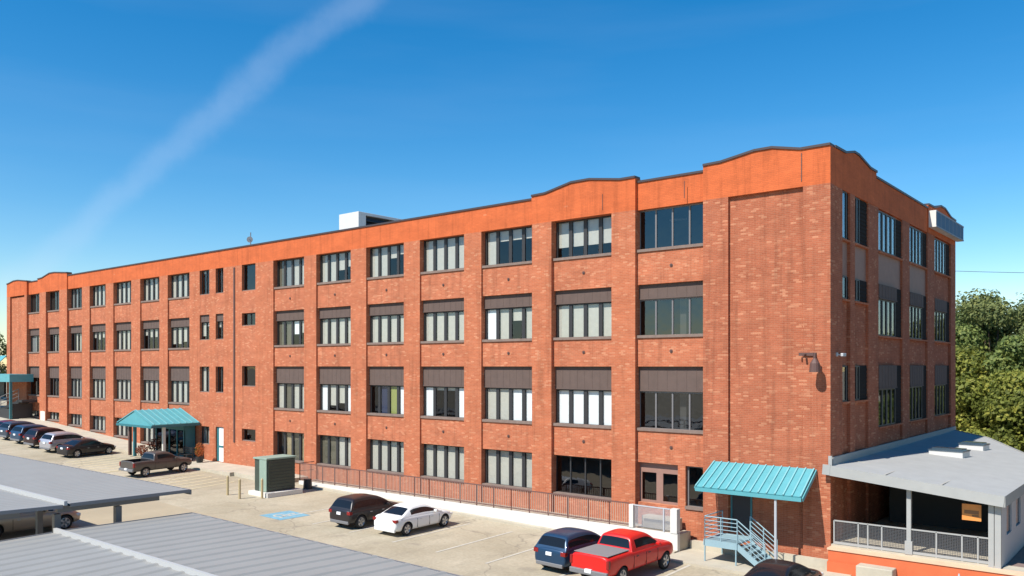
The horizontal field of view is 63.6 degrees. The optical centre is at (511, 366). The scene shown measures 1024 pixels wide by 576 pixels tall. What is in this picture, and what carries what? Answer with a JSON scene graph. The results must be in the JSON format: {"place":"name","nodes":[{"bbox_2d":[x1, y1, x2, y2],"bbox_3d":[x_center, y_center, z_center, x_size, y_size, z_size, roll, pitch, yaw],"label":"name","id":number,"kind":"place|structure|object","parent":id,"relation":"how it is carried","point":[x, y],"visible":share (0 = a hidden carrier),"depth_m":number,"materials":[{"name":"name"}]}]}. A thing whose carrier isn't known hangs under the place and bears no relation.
{"place":"outdoors","nodes":[
{"label":"outdoors","id":0,"kind":"place"},
{"bbox_2d":[0,417,307,481],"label":"pavement","id":1,"kind":"structure","parent":0,"point":[236,470],"depth_m":57.69,"materials":[{"name":"concrete"}]},
{"bbox_2d":[0,355,32,418],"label":"stair canopy","id":2,"kind":"object","parent":1,"relation":"on","point":[9,378],"visible":1,"depth_m":75.53,"materials":[{"name":"teal metal"}]},
{"bbox_2d":[0,389,36,418],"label":"covered stair","id":3,"kind":"object","parent":1,"relation":"on","point":[22,408],"visible":0.85,"depth_m":75.77,"materials":[{"name":"grey"}]},
{"bbox_2d":[43,501,325,543],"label":"driving lane","id":4,"kind":"structure","parent":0,"point":[104,515],"depth_m":39.31,"materials":[{"name":"concrete"}]},
{"bbox_2d":[0,370,743,575],"bbox_3d":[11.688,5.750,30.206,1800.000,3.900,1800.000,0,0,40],"label":"ground","id":5,"kind":"structure","parent":0,"point":[472,559],"depth_m":36.54,"materials":[{"name":"concrete"}]},
{"bbox_2d":[0,334,6,373],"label":"tree","id":6,"kind":"object","parent":5,"relation":"on","point":[3,367],"visible":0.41,"depth_m":100.49,"materials":[{"name":"green plant"}]},
{"bbox_2d":[0,421,34,438],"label":"parked car","id":7,"kind":"object","parent":5,"relation":"on","point":[6,428],"visible":0.34,"depth_m":63.02,"materials":[{"name":"blue paint"}]},
{"bbox_2d":[9,424,46,441],"bbox_3d":[-36.080,5.079,62.917,1.760,1.388,3.724,4,2,30],"label":"parked car","id":8,"kind":"object","parent":5,"relation":"on","point":[17,432],"visible":0.49,"depth_m":61.46,"materials":[{"name":"blue metal"}]},
{"bbox_2d":[0,509,80,535],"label":"parked car","id":9,"kind":"object","parent":5,"relation":"on","point":[25,521],"visible":0.43,"depth_m":34.47,"materials":[{"name":"beige paint"}]},
{"bbox_2d":[23,427,81,445],"bbox_3d":[-33.998,5.208,61.197,1.804,1.423,3.817,4,2,30],"label":"parked car","id":10,"kind":"object","parent":5,"relation":"on","point":[32,436],"visible":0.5,"depth_m":59.73,"materials":[{"name":"black paint"}]},
{"bbox_2d":[39,431,97,451],"bbox_3d":[-31.918,5.373,59.478,1.760,1.388,3.724,4,2,30],"label":"parked car","id":11,"kind":"object","parent":5,"relation":"on","point":[49,441],"visible":0.56,"depth_m":58.15,"materials":[{"name":"grey paint"}]},
{"bbox_2d":[56,438,115,457],"bbox_3d":[-29.733,5.629,57.737,1.712,1.180,3.724,3,2,30],"label":"parked car","id":12,"kind":"object","parent":5,"relation":"on","point":[76,448],"visible":1,"depth_m":56.91,"materials":[{"name":"black paint"}]},
{"bbox_2d":[0,454,191,534],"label":"carport","id":13,"kind":"object","parent":5,"relation":"on","point":[31,485],"visible":0.98,"depth_m":26.64,"materials":[{"name":"metal"}]},
{"bbox_2d":[119,450,191,476],"bbox_3d":[-22.075,5.979,51.309,1.670,1.408,4.279,2,2,32],"label":"pickup truck","id":14,"kind":"object","parent":5,"relation":"on","point":[145,463],"visible":1,"depth_m":50.70,"materials":[{"name":"grey paint"}]},
{"bbox_2d":[116,408,199,455],"bbox_3d":[-24.929,4.694,58.068,5.090,3.406,3.510,0,0,40],"label":"gabled canopy","id":15,"kind":"object","parent":5,"relation":"on","point":[153,418],"visible":0.96,"depth_m":57.12,"materials":[{"name":"teal metal"}]},
{"bbox_2d":[0,512,461,575],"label":"carport","id":16,"kind":"object","parent":5,"relation":"on","point":[190,544],"visible":1,"depth_m":20.71,"materials":[{"name":"metal"}]},
{"bbox_2d":[248,454,302,497],"bbox_3d":[-13.000,6.085,45.384,1.800,2.230,2.250,0,0,40],"label":"transformer","id":17,"kind":"object","parent":5,"relation":"on","point":[276,473],"visible":0.99,"depth_m":44.91,"materials":[{"name":"green metal"}]},
{"bbox_2d":[260,511,307,519],"bbox_3d":[-10.853,7.127,39.426,1.700,0.034,1.700,0,0,40],"label":"accessible bay marking","id":18,"kind":"object","parent":5,"relation":"on","point":[283,515],"visible":1,"depth_m":39.38,"materials":[{"name":"blue paint"}]},
{"bbox_2d":[329,493,397,527],"bbox_3d":[-6.599,6.527,38.039,1.738,1.371,3.677,1,1,37],"label":"parked car","id":19,"kind":"object","parent":5,"relation":"on","point":[358,510],"visible":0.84,"depth_m":36.86,"materials":[{"name":"black paint"}]},
{"bbox_2d":[373,502,452,535],"bbox_3d":[-4.348,6.653,36.762,1.755,1.210,3.817,1,1,37],"label":"parked car","id":20,"kind":"object","parent":5,"relation":"on","point":[405,518],"visible":1,"depth_m":35.80,"materials":[{"name":"white paint"}]},
{"bbox_2d":[6,142,956,568],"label":"brick building","id":21,"kind":"structure","parent":5,"relation":"on","point":[634,340],"depth_m":38.73,"materials":[{"name":"red"}]},
{"bbox_2d":[28,294,38,313],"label":"window","id":22,"kind":"structure","parent":21,"relation":"in","point":[34,298],"depth_m":77.09,"materials":[{"name":"grey glass"}]},
{"bbox_2d":[47,291,58,311],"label":"window","id":23,"kind":"structure","parent":21,"relation":"in","point":[54,296],"depth_m":74.37,"materials":[{"name":"grey glass"}]},
{"bbox_2d":[47,378,58,396],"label":"window","id":24,"kind":"structure","parent":21,"relation":"in","point":[54,382],"depth_m":74.37,"materials":[{"name":"grey glass"}]},
{"bbox_2d":[68,288,81,309],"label":"window","id":25,"kind":"structure","parent":21,"relation":"in","point":[73,291],"depth_m":71.54,"materials":[{"name":"grey glass"}]},
{"bbox_2d":[68,333,81,351],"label":"window","id":26,"kind":"structure","parent":21,"relation":"in","point":[79,335],"depth_m":71.50,"materials":[{"name":"grey"}]},
{"bbox_2d":[68,378,81,398],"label":"window","id":27,"kind":"structure","parent":21,"relation":"in","point":[73,380],"depth_m":71.54,"materials":[{"name":"grey"}]},
{"bbox_2d":[90,285,105,307],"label":"window","id":28,"kind":"structure","parent":21,"relation":"in","point":[99,292],"depth_m":68.80,"materials":[{"name":"grey glass"}]},
{"bbox_2d":[90,331,105,351],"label":"window","id":29,"kind":"structure","parent":21,"relation":"in","point":[99,335],"depth_m":68.78,"materials":[{"name":"grey glass"}]},
{"bbox_2d":[90,379,105,399],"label":"window","id":30,"kind":"structure","parent":21,"relation":"in","point":[99,385],"depth_m":68.71,"materials":[{"name":"grey"}]},
{"bbox_2d":[90,415,105,432],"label":"window","id":31,"kind":"structure","parent":21,"relation":"in","point":[99,422],"depth_m":68.70,"materials":[{"name":"grey glass"}]},
{"bbox_2d":[114,281,130,304],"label":"window","id":32,"kind":"structure","parent":21,"relation":"in","point":[123,285],"depth_m":65.98,"materials":[{"name":"grey"}]},
{"bbox_2d":[114,330,130,350],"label":"window","id":33,"kind":"structure","parent":21,"relation":"in","point":[122,333],"depth_m":66.02,"materials":[{"name":"grey"}]},
{"bbox_2d":[114,379,130,400],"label":"window","id":34,"kind":"structure","parent":21,"relation":"in","point":[122,383],"depth_m":66.00,"materials":[{"name":"grey glass"}]},
{"bbox_2d":[141,428,155,444],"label":"window","id":35,"kind":"structure","parent":21,"relation":"in","point":[153,431],"depth_m":63.22,"materials":[{"name":"grey glass"}]},
{"bbox_2d":[141,277,158,302],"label":"window","id":36,"kind":"structure","parent":21,"relation":"in","point":[154,281],"depth_m":63.13,"materials":[{"name":"grey"}]},
{"bbox_2d":[141,328,158,349],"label":"window","id":37,"kind":"structure","parent":21,"relation":"in","point":[154,332],"depth_m":62.81,"materials":[{"name":"grey"}]},
{"bbox_2d":[141,380,158,402],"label":"window","id":38,"kind":"structure","parent":21,"relation":"in","point":[154,383],"depth_m":63.10,"materials":[{"name":"grey glass"}]},
{"bbox_2d":[168,273,188,299],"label":"window","id":39,"kind":"structure","parent":21,"relation":"in","point":[180,283],"depth_m":60.45,"materials":[{"name":"grey"}]},
{"bbox_2d":[168,326,188,349],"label":"window","id":40,"kind":"structure","parent":21,"relation":"in","point":[180,335],"depth_m":60.45,"materials":[{"name":"grey"}]},
{"bbox_2d":[168,381,188,404],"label":"window","id":41,"kind":"structure","parent":21,"relation":"in","point":[181,388],"depth_m":60.36,"materials":[{"name":"grey"}]},
{"bbox_2d":[200,367,208,391],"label":"window","id":42,"kind":"structure","parent":21,"relation":"in","point":[206,369],"depth_m":57.81,"materials":[{"name":"grey glass"}]},
{"bbox_2d":[217,427,222,461],"bbox_3d":[-19.899,5.355,56.494,0.970,2.370,0.110,0,0,40],"label":"door","id":43,"kind":"structure","parent":21,"relation":"in","point":[219,429],"depth_m":56.48,"materials":[{"name":"white glass"}]},
{"bbox_2d":[242,264,254,290],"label":"window","id":44,"kind":"structure","parent":21,"relation":"in","point":[249,270],"depth_m":54.45,"materials":[{"name":"blue glass"}]},
{"bbox_2d":[243,366,254,386],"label":"window","id":45,"kind":"structure","parent":21,"relation":"in","point":[249,371],"depth_m":54.45,"materials":[{"name":"grey glass"}]},
{"bbox_2d":[274,257,303,288],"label":"window","id":46,"kind":"structure","parent":21,"relation":"in","point":[291,270],"depth_m":51.65,"materials":[{"name":"grey glass"}]},
{"bbox_2d":[274,320,303,346],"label":"window","id":47,"kind":"structure","parent":21,"relation":"in","point":[285,329],"depth_m":51.97,"materials":[{"name":"grey glass"}]},
{"bbox_2d":[274,383,303,410],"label":"window","id":48,"kind":"structure","parent":21,"relation":"in","point":[285,391],"depth_m":51.88,"materials":[{"name":"grey glass"}]},
{"bbox_2d":[277,431,303,462],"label":"window","id":49,"kind":"structure","parent":21,"relation":"in","point":[288,436],"depth_m":51.58,"materials":[{"name":"grey glass"}]},
{"bbox_2d":[317,251,350,284],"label":"window","id":50,"kind":"structure","parent":21,"relation":"in","point":[334,262],"depth_m":49.06,"materials":[{"name":"grey glass"}]},
{"bbox_2d":[317,317,350,345],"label":"window","id":51,"kind":"structure","parent":21,"relation":"in","point":[330,325],"depth_m":48.90,"materials":[{"name":"grey glass"}]},
{"bbox_2d":[317,384,350,413],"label":"window","id":52,"kind":"structure","parent":21,"relation":"in","point":[330,391],"depth_m":48.96,"materials":[{"name":"grey glass"}]},
{"bbox_2d":[317,435,350,468],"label":"window","id":53,"kind":"structure","parent":21,"relation":"in","point":[335,451],"depth_m":48.95,"materials":[{"name":"grey"}]},
{"bbox_2d":[339,211,401,229],"bbox_3d":[-8.849,-9.225,61.476,5.100,3.850,6.050,0,0,40],"label":"rooftop unit","id":54,"kind":"object","parent":21,"relation":"on","point":[353,219],"visible":0.23,"depth_m":60.22,"materials":[{"name":"white metal"}]},
{"bbox_2d":[367,244,403,279],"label":"window","id":55,"kind":"structure","parent":21,"relation":"in","point":[393,251],"depth_m":46.22,"materials":[{"name":"grey glass"}]},
{"bbox_2d":[367,314,403,344],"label":"window","id":56,"kind":"structure","parent":21,"relation":"in","point":[390,323],"depth_m":45.97,"materials":[{"name":"grey"}]},
{"bbox_2d":[367,385,403,416],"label":"window","id":57,"kind":"structure","parent":21,"relation":"in","point":[392,395],"depth_m":45.91,"materials":[{"name":"multicoloured"}]},
{"bbox_2d":[367,439,403,474],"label":"window","id":58,"kind":"structure","parent":21,"relation":"in","point":[390,449],"depth_m":45.99,"materials":[{"name":"grey"}]},
{"bbox_2d":[420,235,463,273],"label":"window","id":59,"kind":"structure","parent":21,"relation":"in","point":[444,254],"depth_m":43.17,"materials":[{"name":"grey"}]},
{"bbox_2d":[420,310,463,343],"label":"window","id":60,"kind":"structure","parent":21,"relation":"in","point":[446,326],"depth_m":43.17,"materials":[{"name":"grey"}]},
{"bbox_2d":[420,386,463,420],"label":"window","id":61,"kind":"structure","parent":21,"relation":"in","point":[430,392],"depth_m":43.17,"materials":[{"name":"grey"}]},
{"bbox_2d":[420,444,463,481],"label":"window","id":62,"kind":"structure","parent":21,"relation":"in","point":[442,462],"depth_m":43.17,"materials":[{"name":"grey glass"}]},
{"bbox_2d":[482,226,531,267],"bbox_3d":[-0.121,-5.790,40.264,3.276,1.816,0.384,0,0,40],"label":"window","id":63,"kind":"structure","parent":21,"relation":"in","point":[493,239],"depth_m":40.65,"materials":[{"name":"grey"}]},
{"bbox_2d":[482,306,531,341],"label":"window","id":64,"kind":"structure","parent":21,"relation":"in","point":[498,321],"depth_m":40.57,"materials":[{"name":"grey glass"}]},
{"bbox_2d":[482,387,531,423],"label":"window","id":65,"kind":"structure","parent":21,"relation":"in","point":[502,405],"depth_m":40.35,"materials":[{"name":"grey"}]},
{"bbox_2d":[482,449,531,490],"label":"window","id":66,"kind":"structure","parent":21,"relation":"in","point":[508,469],"depth_m":40.37,"materials":[{"name":"grey"}]},
{"bbox_2d":[553,215,610,260],"bbox_3d":[3.288,-5.790,37.442,3.286,1.816,0.375,0,0,40],"label":"window","id":67,"kind":"structure","parent":21,"relation":"in","point":[596,230],"depth_m":37.52,"materials":[{"name":"grey"}]},
{"bbox_2d":[553,302,610,339],"bbox_3d":[3.289,-2.030,37.443,3.286,1.656,0.379,0,0,40],"label":"window","id":68,"kind":"structure","parent":21,"relation":"in","point":[581,321],"depth_m":37.52,"materials":[{"name":"grey"}]},
{"bbox_2d":[553,389,610,428],"bbox_3d":[3.291,1.920,37.446,3.286,1.696,0.387,0,0,40],"label":"window","id":69,"kind":"structure","parent":21,"relation":"in","point":[574,407],"depth_m":37.56,"materials":[{"name":"grey"}]},
{"bbox_2d":[553,455,610,501],"bbox_3d":[3.275,5.045,37.426,3.286,1.846,0.335,0,0,40],"label":"window","id":70,"kind":"structure","parent":21,"relation":"in","point":[575,476],"depth_m":37.56,"materials":[{"name":"grey glass"}]},
{"bbox_2d":[640,462,677,504],"bbox_3d":[6.296,4.975,35.093,1.940,1.700,0.073,0,0,40],"label":"double door","id":71,"kind":"structure","parent":21,"relation":"in","point":[658,482],"depth_m":35.07,"materials":[{"name":"brown glass"}]},
{"bbox_2d":[637,203,702,252],"bbox_3d":[6.690,-5.790,34.605,3.166,1.816,0.335,0,0,40],"label":"window","id":72,"kind":"structure","parent":21,"relation":"in","point":[675,227],"depth_m":34.68,"materials":[{"name":"blue glass"}]},
{"bbox_2d":[637,296,702,337],"bbox_3d":[6.690,-2.030,34.605,3.166,1.656,0.335,0,0,40],"label":"window","id":73,"kind":"structure","parent":21,"relation":"in","point":[668,317],"depth_m":34.68,"materials":[{"name":"grey glass"}]},
{"bbox_2d":[637,391,702,433],"bbox_3d":[6.690,1.920,34.605,3.166,1.696,0.335,0,0,40],"label":"window","id":74,"kind":"structure","parent":21,"relation":"in","point":[660,411],"depth_m":34.68,"materials":[{"name":"grey glass"}]},
{"bbox_2d":[685,466,702,510],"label":"window","id":75,"kind":"structure","parent":21,"relation":"in","point":[694,498],"depth_m":34.02,"materials":[{"name":"grey glass"}]},
{"bbox_2d":[731,495,751,533],"bbox_3d":[9.027,5.715,32.456,0.890,1.670,0.039,0,0,40],"label":"dock door","id":76,"kind":"structure","parent":21,"relation":"in","point":[741,506],"depth_m":32.44,"materials":[{"name":"grey"}]},
{"bbox_2d":[809,353,820,371],"bbox_3d":[11.115,-0.140,30.173,0.399,0.720,0.618,0,0,40],"label":"bell lamp","id":77,"kind":"object","parent":21,"relation":"attached to","point":[814,365],"visible":1,"depth_m":29.97,"materials":[{"name":"grey"}]},
{"bbox_2d":[843,191,846,238],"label":"window","id":78,"kind":"structure","parent":21,"relation":"in","point":[845,193],"depth_m":31.69,"materials":[{"name":"blue glass"}]},
{"bbox_2d":[855,197,859,243],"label":"window","id":79,"kind":"structure","parent":21,"relation":"in","point":[857,201],"depth_m":32.89,"materials":[{"name":"grey"}]},
{"bbox_2d":[855,366,859,400],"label":"window","id":80,"kind":"structure","parent":21,"relation":"in","point":[857,368],"depth_m":32.82,"materials":[{"name":"grey glass"}]},
{"bbox_2d":[878,210,894,255],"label":"window","id":81,"kind":"structure","parent":21,"relation":"in","point":[882,214],"depth_m":35.86,"materials":[{"name":"blue glass"}]},
{"bbox_2d":[878,299,894,336],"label":"window","id":82,"kind":"structure","parent":21,"relation":"in","point":[886,309],"depth_m":35.80,"materials":[{"name":"grey"}]},
{"bbox_2d":[878,388,894,426],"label":"window","id":83,"kind":"structure","parent":21,"relation":"in","point":[886,397],"depth_m":35.80,"materials":[{"name":"grey glass"}]},
{"bbox_2d":[910,226,921,265],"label":"window","id":84,"kind":"structure","parent":21,"relation":"in","point":[919,233],"depth_m":39.55,"materials":[{"name":"blue"}]},
{"bbox_2d":[910,305,921,339],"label":"window","id":85,"kind":"structure","parent":21,"relation":"in","point":[915,312],"depth_m":39.54,"materials":[{"name":"grey glass"}]},
{"bbox_2d":[910,386,921,420],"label":"window","id":86,"kind":"structure","parent":21,"relation":"in","point":[915,392],"depth_m":39.56,"materials":[{"name":"grey glass"}]},
{"bbox_2d":[822,426,1023,568],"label":"porch extension","id":87,"kind":"object","parent":21,"relation":"attached to","point":[929,494],"visible":1,"depth_m":30.01,"materials":[{"name":"white paint"}]},
{"bbox_2d":[928,446,970,457],"bbox_3d":[18.277,3.685,34.490,0.860,0.530,1.380,0,0,-42],"label":"skylight","id":88,"kind":"object","parent":87,"relation":"on","point":[954,452],"visible":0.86,"depth_m":34.18,"materials":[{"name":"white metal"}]},
{"bbox_2d":[962,500,980,521],"bbox_3d":[15.293,4.745,27.449,0.570,0.790,0.038,0,0,40],"label":"hanging board","id":89,"kind":"object","parent":87,"relation":"hanging from","point":[971,512],"visible":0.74,"depth_m":27.44,"materials":[{"name":"brown"}]},
{"bbox_2d":[958,441,989,450],"bbox_3d":[20.826,3.685,37.183,0.860,0.530,1.060,0,0,-42],"label":"skylight","id":90,"kind":"object","parent":87,"relation":"on","point":[979,446],"visible":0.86,"depth_m":36.92,"materials":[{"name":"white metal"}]},
{"bbox_2d":[935,238,945,274],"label":"window","id":91,"kind":"structure","parent":21,"relation":"in","point":[940,244],"depth_m":43.79,"materials":[{"name":"blue"}]},
{"bbox_2d":[935,311,945,341],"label":"window","id":92,"kind":"structure","parent":21,"relation":"in","point":[940,317],"depth_m":43.58,"materials":[{"name":"grey glass"}]},
{"bbox_2d":[935,384,945,415],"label":"window","id":93,"kind":"structure","parent":21,"relation":"in","point":[940,390],"depth_m":43.58,"materials":[{"name":"grey"}]},
{"bbox_2d":[929,210,963,241],"bbox_3d":[23.023,-7.365,43.638,0.356,0.830,6.350,0,0,40],"label":"sign cabinet","id":94,"kind":"object","parent":21,"relation":"attached to","point":[944,225],"visible":1,"depth_m":42.80,"materials":[{"name":"white metal"}]},
{"bbox_2d":[299,479,690,551],"bbox_3d":[-2.650,6.810,41.207,24.880,2.180,1.136,0,0,40],"label":"loading dock","id":95,"kind":"object","parent":5,"relation":"on","point":[662,523],"visible":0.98,"depth_m":36.71,"materials":[{"name":"white concrete"}]},
{"bbox_2d":[299,461,629,524],"bbox_3d":[-3.470,6.224,41.925,22.740,1.072,1.042,0,0,40],"label":"dock railing","id":96,"kind":"object","parent":95,"relation":"on","point":[304,470],"visible":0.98,"depth_m":40.27,"materials":[{"name":"brown metal"}]},
{"bbox_2d":[312,485,677,553],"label":"kerb","id":97,"kind":"structure","parent":5,"relation":"on","point":[536,527],"depth_m":39.11,"materials":[{"name":"concrete"}]},
{"bbox_2d":[534,527,600,572],"bbox_3d":[2.488,6.725,30.984,1.760,1.388,3.724,1,1,40],"label":"parked car","id":98,"kind":"object","parent":5,"relation":"on","point":[555,548],"visible":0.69,"depth_m":29.76,"materials":[{"name":"blue paint"}]},
{"bbox_2d":[569,528,672,575],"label":"pickup truck","id":99,"kind":"object","parent":5,"relation":"on","point":[619,552],"visible":1,"depth_m":28.67,"materials":[{"name":"red paint"}]},
{"bbox_2d":[744,559,823,575],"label":"parked car","id":100,"kind":"object","parent":5,"relation":"on","point":[772,567],"visible":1,"depth_m":26.09,"materials":[{"name":"black paint"}]},
{"bbox_2d":[856,563,895,575],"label":"concrete block","id":101,"kind":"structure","parent":5,"relation":"on","point":[863,569],"depth_m":28.42,"materials":[{"name":"beige concrete"}]},
{"bbox_2d":[827,546,1023,575],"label":"orange wall","id":102,"kind":"structure","parent":5,"relation":"on","point":[842,560],"depth_m":28.24,"materials":[{"name":"paint"}]},
{"bbox_2d":[956,318,991,355],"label":"tree","id":103,"kind":"object","parent":5,"relation":"on","point":[967,334],"visible":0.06,"depth_m":70.58,"materials":[{"name":"green plant"}]},
{"bbox_2d":[956,345,996,407],"bbox_3d":[35.279,3.384,65.004,9.468,11.232,8.315,0,0,40],"label":"tree","id":104,"kind":"object","parent":5,"relation":"on","point":[972,360],"visible":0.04,"depth_m":62.23,"materials":[{"name":"green plant"}]},
{"bbox_2d":[956,368,1023,451],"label":"tree","id":105,"kind":"object","parent":5,"relation":"on","point":[999,413],"visible":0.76,"depth_m":57.58,"materials":[{"name":"green plant"}]},
{"bbox_2d":[956,288,1023,386],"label":"tree","id":106,"kind":"object","parent":5,"relation":"on","point":[992,319],"visible":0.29,"depth_m":71.06,"materials":[{"name":"green plant"}]},
{"bbox_2d":[978,334,1023,428],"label":"tree","id":107,"kind":"object","parent":5,"relation":"on","point":[1005,360],"visible":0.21,"depth_m":60.35,"materials":[{"name":"green plant"}]},
{"bbox_2d":[0,0,1023,368],"label":"sky","id":108,"kind":"structure","parent":0,"point":[132,131],"materials":[{"name":"blue"}]},
{"bbox_2d":[670,548,851,575],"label":"entrance apron","id":109,"kind":"object","parent":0,"point":[713,561],"visible":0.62,"depth_m":31.24,"materials":[{"name":"concrete"}]},
{"bbox_2d":[703,510,777,565],"bbox_3d":[8.725,6.539,31.220,2.440,1.721,1.590,0,0,40],"label":"steel stair","id":110,"kind":"object","parent":109,"relation":"on","point":[722,540],"visible":0.91,"depth_m":30.94,"materials":[{"name":"grey metal"}]},
{"bbox_2d":[694,460,816,558],"bbox_3d":[9.166,5.584,31.205,4.242,3.632,1.566,0,0,40],"label":"shed awning","id":111,"kind":"object","parent":109,"relation":"on","point":[776,483],"visible":0.97,"depth_m":30.91,"materials":[{"name":"teal metal"}]},
{"bbox_2d":[1007,547,1023,566],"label":"terrace","id":112,"kind":"structure","parent":0,"point":[1017,560],"depth_m":28.00,"materials":[{"name":"beige concrete"}]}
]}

